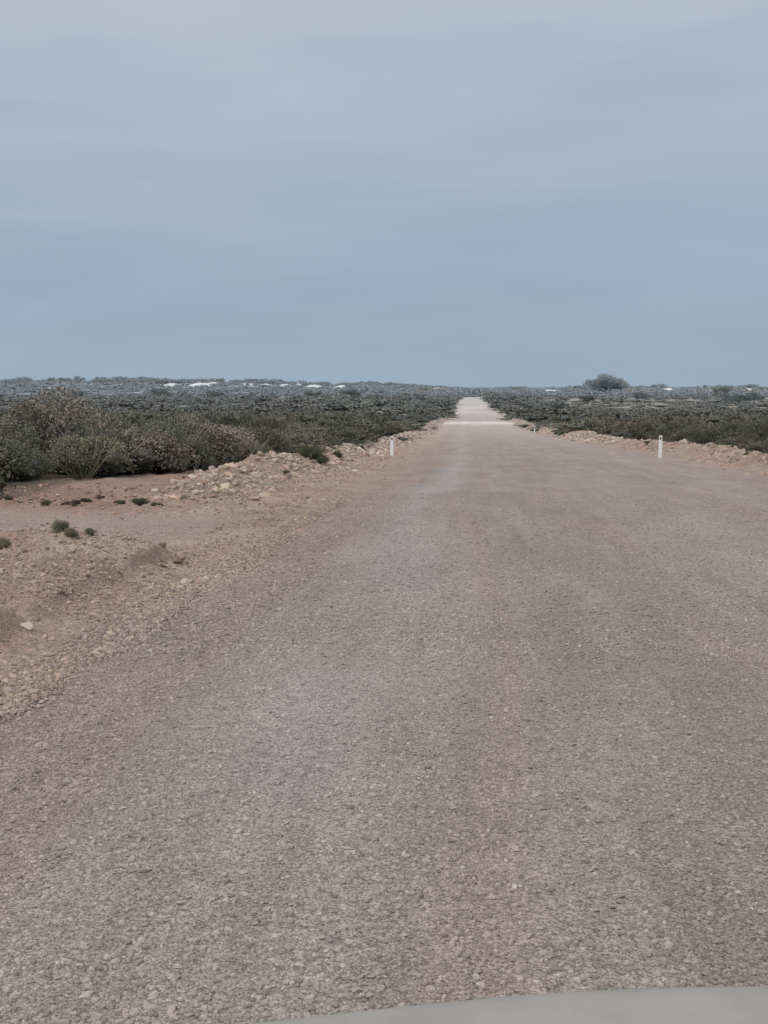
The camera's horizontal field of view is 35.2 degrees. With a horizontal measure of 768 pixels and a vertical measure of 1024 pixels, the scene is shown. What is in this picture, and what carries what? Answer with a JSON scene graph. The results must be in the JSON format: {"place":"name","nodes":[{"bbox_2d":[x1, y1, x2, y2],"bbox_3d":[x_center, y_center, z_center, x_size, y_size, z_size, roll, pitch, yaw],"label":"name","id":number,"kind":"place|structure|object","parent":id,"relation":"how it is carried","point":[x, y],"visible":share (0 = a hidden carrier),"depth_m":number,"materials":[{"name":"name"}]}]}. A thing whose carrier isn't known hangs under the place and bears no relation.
{"place":"outdoors","nodes":[
{"label":"outdoors","id":0,"kind":"place"},
{"bbox_2d":[189,383,207,386],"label":"sand dune","id":1,"kind":"structure","parent":0,"point":[199,384],"depth_m":1412.65,"materials":[{"name":"white sand"}]},
{"bbox_2d":[0,397,767,1023],"bbox_3d":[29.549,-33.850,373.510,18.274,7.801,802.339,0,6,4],"label":"road","id":2,"kind":"structure","parent":0,"point":[480,449],"depth_m":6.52,"materials":[{"name":"grey gravel"}]},
{"bbox_2d":[254,986,767,1023],"bbox_3d":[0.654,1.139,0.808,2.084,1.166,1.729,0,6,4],"label":"car","id":3,"kind":"object","parent":2,"relation":"on","point":[721,1005],"visible":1,"depth_m":1.42,"materials":[{"name":"paint"}]},
{"bbox_2d":[658,435,661,457],"bbox_3d":[13.508,-3.167,59.105,0.172,1.150,0.056,3,8,15],"label":"guide post","id":4,"kind":"object","parent":2,"relation":"on","point":[660,448],"visible":0.8,"depth_m":59.09,"materials":[{"name":"white plastic"}]},
{"bbox_2d":[0,383,767,718],"bbox_3d":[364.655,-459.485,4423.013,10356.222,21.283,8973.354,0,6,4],"label":"ground","id":5,"kind":"structure","parent":0,"point":[20,519],"depth_m":22.69,"materials":[{"name":"brown soil"}]},
{"bbox_2d":[0,537,11,547],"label":"plant","id":6,"kind":"object","parent":5,"relation":"on","point":[4,541],"visible":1,"depth_m":13.85,"materials":[{"name":"green plant"}]},
{"bbox_2d":[0,495,14,499],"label":"plant","id":7,"kind":"object","parent":5,"relation":"on","point":[7,497],"visible":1,"depth_m":26.23,"materials":[{"name":"green plant"}]},
{"bbox_2d":[1,378,24,382],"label":"tree","id":8,"kind":"object","parent":5,"relation":"on","point":[6,380],"visible":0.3,"depth_m":1498.75,"materials":[{"name":"green plant"}]},
{"bbox_2d":[9,379,26,382],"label":"tree","id":9,"kind":"object","parent":5,"relation":"on","point":[20,381],"visible":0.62,"depth_m":1462.61,"materials":[{"name":"green plant"}]},
{"bbox_2d":[0,412,43,460],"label":"shrub","id":10,"kind":"object","parent":5,"relation":"on","point":[4,430],"visible":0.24,"depth_m":33.95,"materials":[{"name":"green plant"}]},
{"bbox_2d":[1,419,47,474],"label":"shrub","id":11,"kind":"object","parent":5,"relation":"on","point":[35,439],"visible":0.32,"depth_m":34.40,"materials":[{"name":"green plant"}]},
{"bbox_2d":[20,622,32,630],"bbox_3d":[-2.945,0.946,9.956,0.105,0.071,0.149,2,22,-17],"label":"rock","id":12,"kind":"object","parent":5,"relation":"on","point":[28,626],"visible":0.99,"depth_m":9.92,"materials":[{"name":"stone"}]},
{"bbox_2d":[0,435,62,481],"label":"shrub","id":13,"kind":"object","parent":5,"relation":"on","point":[34,466],"visible":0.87,"depth_m":31.65,"materials":[{"name":"green plant"}]},
{"bbox_2d":[37,644,45,649],"bbox_3d":[-2.694,1.069,9.510,0.069,0.048,0.083,-7,41,-21],"label":"rock","id":14,"kind":"object","parent":5,"relation":"on","point":[42,647],"visible":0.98,"depth_m":9.49,"materials":[{"name":"stone"}]},
{"bbox_2d":[40,500,52,505],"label":"plant","id":15,"kind":"object","parent":5,"relation":"on","point":[46,502],"visible":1,"depth_m":25.87,"materials":[{"name":"green plant"}]},
{"bbox_2d":[51,518,69,533],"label":"plant","id":16,"kind":"object","parent":5,"relation":"on","point":[60,526],"visible":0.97,"depth_m":14.41,"materials":[{"name":"green plant"}]},
{"bbox_2d":[0,381,121,471],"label":"shrub","id":17,"kind":"object","parent":5,"relation":"on","point":[44,418],"visible":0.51,"depth_m":35.58,"materials":[{"name":"green plant"}]},
{"bbox_2d":[55,377,72,380],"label":"tree","id":18,"kind":"object","parent":5,"relation":"on","point":[65,379],"visible":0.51,"depth_m":1583.85,"materials":[{"name":"green plant"}]},
{"bbox_2d":[63,527,80,536],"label":"plant","id":19,"kind":"object","parent":5,"relation":"on","point":[69,532],"visible":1,"depth_m":14.18,"materials":[{"name":"green plant"}]},
{"bbox_2d":[70,499,80,505],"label":"plant","id":20,"kind":"object","parent":5,"relation":"on","point":[75,502],"visible":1,"depth_m":25.14,"materials":[{"name":"green plant"}]},
{"bbox_2d":[65,390,89,396],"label":"tree","id":21,"kind":"object","parent":5,"relation":"on","point":[80,393],"visible":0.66,"depth_m":712.88,"materials":[{"name":"green plant"}]},
{"bbox_2d":[80,497,91,502],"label":"plant","id":22,"kind":"object","parent":5,"relation":"on","point":[86,500],"visible":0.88,"depth_m":25.97,"materials":[{"name":"green plant"}]},
{"bbox_2d":[45,430,130,479],"bbox_3d":[-8.246,-1.539,33.006,2.364,1.446,2.093,-5,7,-38],"label":"shrub","id":23,"kind":"object","parent":5,"relation":"on","point":[71,453],"visible":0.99,"depth_m":32.68,"materials":[{"name":"green plant"}]},
{"bbox_2d":[38,427,143,474],"bbox_3d":[-8.364,-1.849,36.362,3.264,1.572,4.397,3,7,30],"label":"shrub","id":24,"kind":"object","parent":5,"relation":"on","point":[99,434],"visible":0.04,"depth_m":35.45,"materials":[{"name":"green plant"}]},
{"bbox_2d":[84,528,97,534],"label":"plant","id":25,"kind":"object","parent":5,"relation":"on","point":[91,531],"visible":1,"depth_m":14.42,"materials":[{"name":"green plant"}]},
{"bbox_2d":[36,421,161,474],"bbox_3d":[-8.108,-1.849,34.908,3.950,1.709,3.868,5,8,38],"label":"shrub","id":26,"kind":"object","parent":5,"relation":"on","point":[117,470],"visible":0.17,"depth_m":33.84,"materials":[{"name":"green plant"}]},
{"bbox_2d":[48,426,154,472],"bbox_3d":[-8.145,-1.832,34.733,3.176,1.714,2.214,-3,7,-26],"label":"shrub","id":27,"kind":"object","parent":5,"relation":"on","point":[127,440],"visible":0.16,"depth_m":34.42,"materials":[{"name":"green plant"}]},
{"bbox_2d":[90,378,114,382],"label":"tree","id":28,"kind":"object","parent":5,"relation":"on","point":[99,380],"visible":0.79,"depth_m":1499.66,"materials":[{"name":"green plant"}]},
{"bbox_2d":[92,410,130,432],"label":"shrub","id":29,"kind":"object","parent":5,"relation":"on","point":[125,427],"visible":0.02,"depth_m":43.77,"materials":[{"name":"green plant"}]},
{"bbox_2d":[113,497,125,503],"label":"plant","id":30,"kind":"object","parent":5,"relation":"on","point":[119,501],"visible":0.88,"depth_m":25.45,"materials":[{"name":"green plant"}]},
{"bbox_2d":[111,376,128,381],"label":"tree","id":31,"kind":"object","parent":5,"relation":"on","point":[116,378],"visible":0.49,"depth_m":1577.53,"materials":[{"name":"green plant"}]},
{"bbox_2d":[115,379,132,383],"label":"tree","id":32,"kind":"object","parent":5,"relation":"on","point":[125,381],"visible":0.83,"depth_m":1447.79,"materials":[{"name":"green plant"}]},
{"bbox_2d":[131,497,149,505],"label":"plant","id":33,"kind":"object","parent":5,"relation":"on","point":[140,501],"visible":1,"depth_m":25.16,"materials":[{"name":"green plant"}]},
{"bbox_2d":[132,378,152,383],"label":"tree","id":34,"kind":"object","parent":5,"relation":"on","point":[141,380],"visible":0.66,"depth_m":1480.06,"materials":[{"name":"green plant"}]},
{"bbox_2d":[150,501,163,505],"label":"plant","id":35,"kind":"object","parent":5,"relation":"on","point":[154,503],"visible":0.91,"depth_m":25.45,"materials":[{"name":"green plant"}]},
{"bbox_2d":[112,425,204,473],"bbox_3d":[-7.061,-1.817,36.154,3.337,1.568,3.555,-6,8,-44],"label":"shrub","id":36,"kind":"object","parent":5,"relation":"on","point":[163,455],"visible":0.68,"depth_m":35.31,"materials":[{"name":"green plant"}]},
{"bbox_2d":[150,388,172,394],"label":"tree","id":37,"kind":"object","parent":5,"relation":"on","point":[157,391],"visible":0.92,"depth_m":727.09,"materials":[{"name":"green plant"}]},
{"bbox_2d":[152,378,175,382],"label":"tree","id":38,"kind":"object","parent":5,"relation":"on","point":[163,380],"visible":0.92,"depth_m":1455.43,"materials":[{"name":"green plant"}]},
{"bbox_2d":[134,416,197,438],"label":"shrub","id":39,"kind":"object","parent":5,"relation":"on","point":[175,424],"visible":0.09,"depth_m":38.48,"materials":[{"name":"green plant"}]},
{"bbox_2d":[133,413,214,470],"bbox_3d":[-6.523,-2.143,37.270,2.657,2.050,3.506,-1,6,-10],"label":"shrub","id":40,"kind":"object","parent":5,"relation":"on","point":[193,443],"visible":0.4,"depth_m":37.19,"materials":[{"name":"green plant"}]},
{"bbox_2d":[170,479,178,484],"bbox_3d":[-5.020,-0.694,29.195,0.281,0.221,0.320,-23,-30,7],"label":"rock","id":41,"kind":"object","parent":5,"relation":"on","point":[173,481],"visible":0.42,"depth_m":29.06,"materials":[{"name":"stone"}]},
{"bbox_2d":[164,378,186,383],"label":"tree","id":42,"kind":"object","parent":5,"relation":"on","point":[181,380],"visible":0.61,"depth_m":1461.48,"materials":[{"name":"green plant"}]},
{"bbox_2d":[172,559,182,564],"bbox_3d":[-2.514,0.616,14.737,0.111,0.102,0.158,2,6,16],"label":"rock","id":43,"kind":"object","parent":5,"relation":"on","point":[178,561],"visible":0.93,"depth_m":14.68,"materials":[{"name":"stone"}]},
{"bbox_2d":[180,578,191,583],"bbox_3d":[-2.201,0.782,13.359,0.123,0.086,0.180,21,34,17],"label":"rock","id":44,"kind":"object","parent":5,"relation":"on","point":[184,580],"visible":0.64,"depth_m":13.34,"materials":[{"name":"stone"}]},
{"bbox_2d":[145,409,238,464],"bbox_3d":[-6.421,-2.388,39.763,4.130,2.022,2.252,4,7,34],"label":"shrub","id":45,"kind":"object","parent":5,"relation":"on","point":[186,415],"visible":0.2,"depth_m":39.06,"materials":[{"name":"green plant"}]},
{"bbox_2d":[205,390,223,395],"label":"tree","id":46,"kind":"object","parent":5,"relation":"on","point":[216,393],"visible":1,"depth_m":695.16,"materials":[{"name":"green plant"}]},
{"bbox_2d":[206,378,224,382],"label":"tree","id":47,"kind":"object","parent":5,"relation":"on","point":[220,380],"visible":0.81,"depth_m":1446.41,"materials":[{"name":"green plant"}]},
{"bbox_2d":[188,440,244,470],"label":"shrub","id":48,"kind":"object","parent":5,"relation":"on","point":[206,465],"visible":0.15,"depth_m":38.28,"materials":[{"name":"green plant"}]},
{"bbox_2d":[186,420,267,463],"bbox_3d":[-6.152,-2.196,39.848,4.307,1.718,4.270,4,7,33],"label":"shrub","id":49,"kind":"object","parent":5,"relation":"on","point":[226,433],"visible":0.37,"depth_m":39.11,"materials":[{"name":"green plant"}]},
{"bbox_2d":[230,427,277,461],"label":"shrub","id":50,"kind":"object","parent":5,"relation":"on","point":[263,449],"visible":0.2,"depth_m":43.40,"materials":[{"name":"green plant"}]},
{"bbox_2d":[231,427,292,452],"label":"shrub","id":51,"kind":"object","parent":5,"relation":"on","point":[260,441],"visible":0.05,"depth_m":45.13,"materials":[{"name":"green plant"}]},
{"bbox_2d":[238,414,287,433],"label":"shrub","id":52,"kind":"object","parent":5,"relation":"on","point":[271,423],"visible":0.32,"depth_m":60.35,"materials":[{"name":"green plant"}]},
{"bbox_2d":[238,423,294,453],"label":"shrub","id":53,"kind":"object","parent":5,"relation":"on","point":[274,441],"visible":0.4,"depth_m":44.70,"materials":[{"name":"green plant"}]},
{"bbox_2d":[260,380,276,383],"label":"tree","id":54,"kind":"object","parent":5,"relation":"on","point":[269,381],"visible":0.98,"depth_m":1462.92,"materials":[{"name":"green plant"}]},
{"bbox_2d":[279,422,311,431],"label":"shrub","id":55,"kind":"object","parent":5,"relation":"on","point":[295,426],"visible":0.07,"depth_m":69.22,"materials":[{"name":"green plant"}]},
{"bbox_2d":[278,428,338,449],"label":"shrub","id":56,"kind":"object","parent":5,"relation":"on","point":[296,437],"visible":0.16,"depth_m":53.65,"materials":[{"name":"green plant"}]},
{"bbox_2d":[297,381,319,385],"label":"tree","id":57,"kind":"object","parent":5,"relation":"on","point":[307,383],"visible":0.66,"depth_m":1434.39,"materials":[{"name":"green plant"}]},
{"bbox_2d":[297,444,322,459],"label":"plant","id":58,"kind":"object","parent":5,"relation":"on","point":[314,452],"visible":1,"depth_m":43.23,"materials":[{"name":"green plant"}]},
{"bbox_2d":[285,436,335,453],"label":"shrub","id":59,"kind":"object","parent":5,"relation":"on","point":[314,443],"visible":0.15,"depth_m":51.76,"materials":[{"name":"green plant"}]},
{"bbox_2d":[290,421,330,433],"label":"shrub","id":60,"kind":"object","parent":5,"relation":"on","point":[299,424],"visible":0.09,"depth_m":67.98,"materials":[{"name":"green plant"}]},
{"bbox_2d":[303,390,321,395],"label":"tree","id":61,"kind":"object","parent":5,"relation":"on","point":[309,393],"visible":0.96,"depth_m":659.70,"materials":[{"name":"green plant"}]},
{"bbox_2d":[290,428,335,443],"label":"shrub","id":62,"kind":"object","parent":5,"relation":"on","point":[319,436],"visible":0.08,"depth_m":62.23,"materials":[{"name":"green plant"}]},
{"bbox_2d":[315,454,329,463],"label":"plant","id":63,"kind":"object","parent":5,"relation":"on","point":[323,459],"visible":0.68,"depth_m":44.61,"materials":[{"name":"green plant"}]},
{"bbox_2d":[317,433,341,444],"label":"shrub","id":64,"kind":"object","parent":5,"relation":"on","point":[334,439],"visible":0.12,"depth_m":63.08,"materials":[{"name":"green plant"}]},
{"bbox_2d":[287,425,381,445],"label":"shrub","id":65,"kind":"object","parent":5,"relation":"on","point":[349,436],"visible":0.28,"depth_m":66.16,"materials":[{"name":"green plant"}]},
{"bbox_2d":[333,450,342,457],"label":"plant","id":66,"kind":"object","parent":5,"relation":"on","point":[337,453],"visible":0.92,"depth_m":50.49,"materials":[{"name":"green plant"}]},
{"bbox_2d":[324,422,363,434],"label":"shrub","id":67,"kind":"object","parent":5,"relation":"on","point":[343,428],"visible":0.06,"depth_m":70.96,"materials":[{"name":"green plant"}]},
{"bbox_2d":[321,417,374,441],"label":"shrub","id":68,"kind":"object","parent":5,"relation":"on","point":[350,425],"visible":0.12,"depth_m":73.65,"materials":[{"name":"green plant"}]},
{"bbox_2d":[338,388,360,395],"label":"tree","id":69,"kind":"object","parent":5,"relation":"on","point":[351,392],"visible":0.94,"depth_m":639.38,"materials":[{"name":"green plant"}]},
{"bbox_2d":[355,427,381,442],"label":"shrub","id":70,"kind":"object","parent":5,"relation":"on","point":[374,431],"visible":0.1,"depth_m":77.66,"materials":[{"name":"green plant"}]},
{"bbox_2d":[0,379,767,493],"bbox_3d":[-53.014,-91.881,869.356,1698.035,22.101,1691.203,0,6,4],"label":"scrub","id":71,"kind":"object","parent":5,"relation":"on","point":[380,415],"visible":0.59,"depth_m":453.06,"materials":[{"name":"green plant"}]},
{"bbox_2d":[0,416,767,722],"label":"verge rubble","id":72,"kind":"object","parent":5,"relation":"on","point":[195,488],"visible":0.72,"depth_m":16.59,"materials":[{"name":"stone"}]},
{"bbox_2d":[378,382,397,385],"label":"tree","id":73,"kind":"object","parent":5,"relation":"on","point":[389,383],"visible":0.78,"depth_m":1439.36,"materials":[{"name":"green plant"}]},
{"bbox_2d":[390,436,392,455],"bbox_3d":[0.403,-3.372,62.140,0.157,1.050,0.051,1,5,9],"label":"guide post","id":74,"kind":"object","parent":5,"relation":"on","point":[391,445],"visible":0.8,"depth_m":62.12,"materials":[{"name":"white plastic"}]},
{"bbox_2d":[503,386,528,389],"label":"tree","id":75,"kind":"object","parent":5,"relation":"on","point":[517,387],"visible":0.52,"depth_m":1435.12,"materials":[{"name":"green plant"}]},
{"bbox_2d":[551,402,564,407],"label":"tree","id":76,"kind":"object","parent":5,"relation":"on","point":[558,405],"visible":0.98,"depth_m":414.42,"materials":[{"name":"green plant"}]},
{"bbox_2d":[570,385,588,388],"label":"tree","id":77,"kind":"object","parent":5,"relation":"on","point":[581,387],"visible":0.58,"depth_m":1433.55,"materials":[{"name":"green plant"}]},
{"bbox_2d":[578,395,594,405],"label":"tree","id":78,"kind":"object","parent":5,"relation":"on","point":[586,398],"visible":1,"depth_m":492.12,"materials":[{"name":"green plant"}]},
{"bbox_2d":[583,379,605,389],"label":"tree","id":79,"kind":"object","parent":5,"relation":"on","point":[587,382],"visible":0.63,"depth_m":1248.54,"materials":[{"name":"green plant"}]},
{"bbox_2d":[591,382,614,389],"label":"tree","id":80,"kind":"object","parent":5,"relation":"on","point":[603,387],"visible":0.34,"depth_m":1257.82,"materials":[{"name":"green plant"}]},
{"bbox_2d":[588,373,629,391],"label":"tree","id":81,"kind":"object","parent":5,"relation":"on","point":[609,380],"visible":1,"depth_m":1236.59,"materials":[{"name":"green plant"}]},
{"bbox_2d":[612,380,626,391],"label":"tree","id":82,"kind":"object","parent":5,"relation":"on","point":[618,387],"visible":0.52,"depth_m":1250.72,"materials":[{"name":"green plant"}]},
{"bbox_2d":[632,392,650,400],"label":"tree","id":83,"kind":"object","parent":5,"relation":"on","point":[642,395],"visible":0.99,"depth_m":587.72,"materials":[{"name":"green plant"}]},
{"bbox_2d":[650,383,667,387],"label":"tree","id":84,"kind":"object","parent":5,"relation":"on","point":[660,386],"visible":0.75,"depth_m":1415.18,"materials":[{"name":"green plant"}]},
{"bbox_2d":[663,429,699,441],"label":"shrub","id":85,"kind":"object","parent":5,"relation":"on","point":[671,439],"visible":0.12,"depth_m":72.27,"materials":[{"name":"green plant"}]},
{"bbox_2d":[673,424,712,442],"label":"shrub","id":86,"kind":"object","parent":5,"relation":"on","point":[685,435],"visible":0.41,"depth_m":69.23,"materials":[{"name":"green plant"}]},
{"bbox_2d":[686,421,746,444],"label":"shrub","id":87,"kind":"object","parent":5,"relation":"on","point":[703,438],"visible":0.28,"depth_m":62.64,"materials":[{"name":"green plant"}]},
{"bbox_2d":[711,386,731,392],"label":"tree","id":88,"kind":"object","parent":5,"relation":"on","point":[724,389],"visible":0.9,"depth_m":741.06,"materials":[{"name":"green plant"}]},
{"bbox_2d":[715,435,748,446],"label":"shrub","id":89,"kind":"object","parent":5,"relation":"on","point":[731,441],"visible":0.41,"depth_m":59.25,"materials":[{"name":"green plant"}]},
{"bbox_2d":[712,415,761,435],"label":"shrub","id":90,"kind":"object","parent":5,"relation":"on","point":[735,426],"visible":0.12,"depth_m":65.60,"materials":[{"name":"green plant"}]},
{"bbox_2d":[722,393,753,402],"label":"tree","id":91,"kind":"object","parent":5,"relation":"on","point":[738,398],"visible":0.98,"depth_m":546.43,"materials":[{"name":"green plant"}]},
{"bbox_2d":[715,428,764,442],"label":"shrub","id":92,"kind":"object","parent":5,"relation":"on","point":[730,434],"visible":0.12,"depth_m":61.62,"materials":[{"name":"green plant"}]},
{"bbox_2d":[735,434,759,448],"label":"shrub","id":93,"kind":"object","parent":5,"relation":"on","point":[753,439],"visible":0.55,"depth_m":57.34,"materials":[{"name":"green plant"}]},
{"bbox_2d":[732,440,767,450],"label":"shrub","id":94,"kind":"object","parent":5,"relation":"on","point":[745,447],"visible":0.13,"depth_m":56.07,"materials":[{"name":"green plant"}]},
{"bbox_2d":[742,384,758,387],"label":"tree","id":95,"kind":"object","parent":5,"relation":"on","point":[750,386],"visible":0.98,"depth_m":1398.63,"materials":[{"name":"green plant"}]},
{"bbox_2d":[738,418,767,441],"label":"shrub","id":96,"kind":"object","parent":5,"relation":"on","point":[759,431],"visible":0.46,"depth_m":59.74,"materials":[{"name":"green plant"}]},
{"bbox_2d":[746,442,760,451],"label":"plant","id":97,"kind":"object","parent":5,"relation":"on","point":[755,447],"visible":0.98,"depth_m":49.23,"materials":[{"name":"green plant"}]},
{"bbox_2d":[742,392,765,401],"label":"tree","id":98,"kind":"object","parent":5,"relation":"on","point":[758,397],"visible":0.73,"depth_m":559.56,"materials":[{"name":"green plant"}]},
{"bbox_2d":[749,438,767,452],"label":"shrub","id":99,"kind":"object","parent":5,"relation":"on","point":[764,447],"visible":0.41,"depth_m":52.53,"materials":[{"name":"green plant"}]},
{"bbox_2d":[0,0,767,386],"label":"sky","id":100,"kind":"structure","parent":0,"point":[451,193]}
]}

